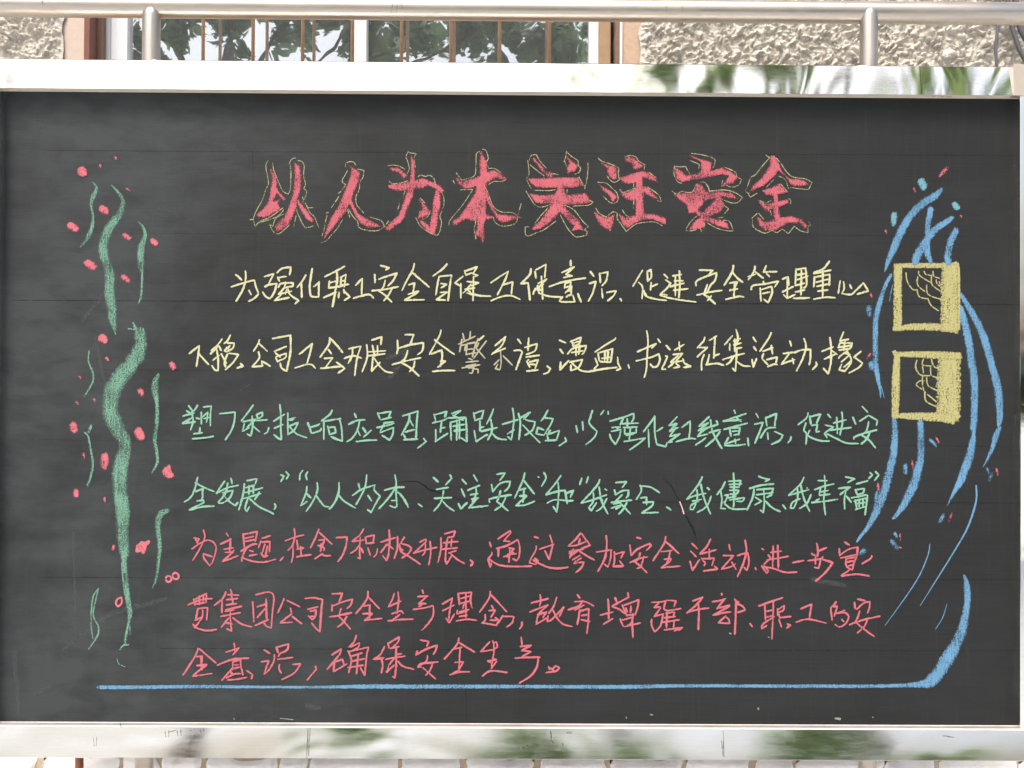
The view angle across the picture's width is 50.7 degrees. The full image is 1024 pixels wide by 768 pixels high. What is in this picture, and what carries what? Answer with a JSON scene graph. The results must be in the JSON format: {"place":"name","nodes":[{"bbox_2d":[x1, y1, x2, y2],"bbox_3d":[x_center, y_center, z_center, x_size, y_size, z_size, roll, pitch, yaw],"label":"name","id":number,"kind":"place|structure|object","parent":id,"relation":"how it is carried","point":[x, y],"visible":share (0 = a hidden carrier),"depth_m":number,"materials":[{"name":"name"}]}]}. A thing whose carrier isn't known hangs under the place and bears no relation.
{"place":"outdoors","nodes":[
{"label":"outdoors","id":0,"kind":"place"},
{"label":"pavement","id":1,"kind":"structure","parent":0,"visible":0},
{"bbox_2d":[75,758,83,767],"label":"rusty pipe","id":2,"kind":"object","parent":1,"relation":"on","point":[79,762],"depth_m":2.81,"materials":[{"name":"brown metal"}]},
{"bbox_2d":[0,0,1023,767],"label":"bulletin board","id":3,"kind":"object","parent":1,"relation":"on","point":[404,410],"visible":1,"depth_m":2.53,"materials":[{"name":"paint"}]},
{"bbox_2d":[0,0,1023,767],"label":"house wall","id":4,"kind":"structure","parent":1,"relation":"on","point":[464,42],"depth_m":2.91,"materials":[{"name":"beige paint"}]},
{"bbox_2d":[84,18,610,63],"bbox_3d":[-0.438,-1.350,2.974,1.419,1.148,0.139,0,-1,0],"label":"window","id":5,"kind":"structure","parent":4,"relation":"in","point":[104,38],"depth_m":3.01,"materials":[{"name":"clear glass"}]},
{"bbox_2d":[994,0,1000,66],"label":"cable","id":6,"kind":"object","parent":4,"relation":"attached to","point":[996,46],"visible":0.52,"depth_m":2.88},
{"bbox_2d":[1005,0,1023,61],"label":"cable","id":7,"kind":"object","parent":4,"relation":"attached to","point":[1016,41],"visible":0.69,"depth_m":2.86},
{"bbox_2d":[1012,0,1023,41],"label":"cable","id":8,"kind":"object","parent":4,"relation":"attached to","point":[1020,28],"visible":0.41,"depth_m":2.85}
]}

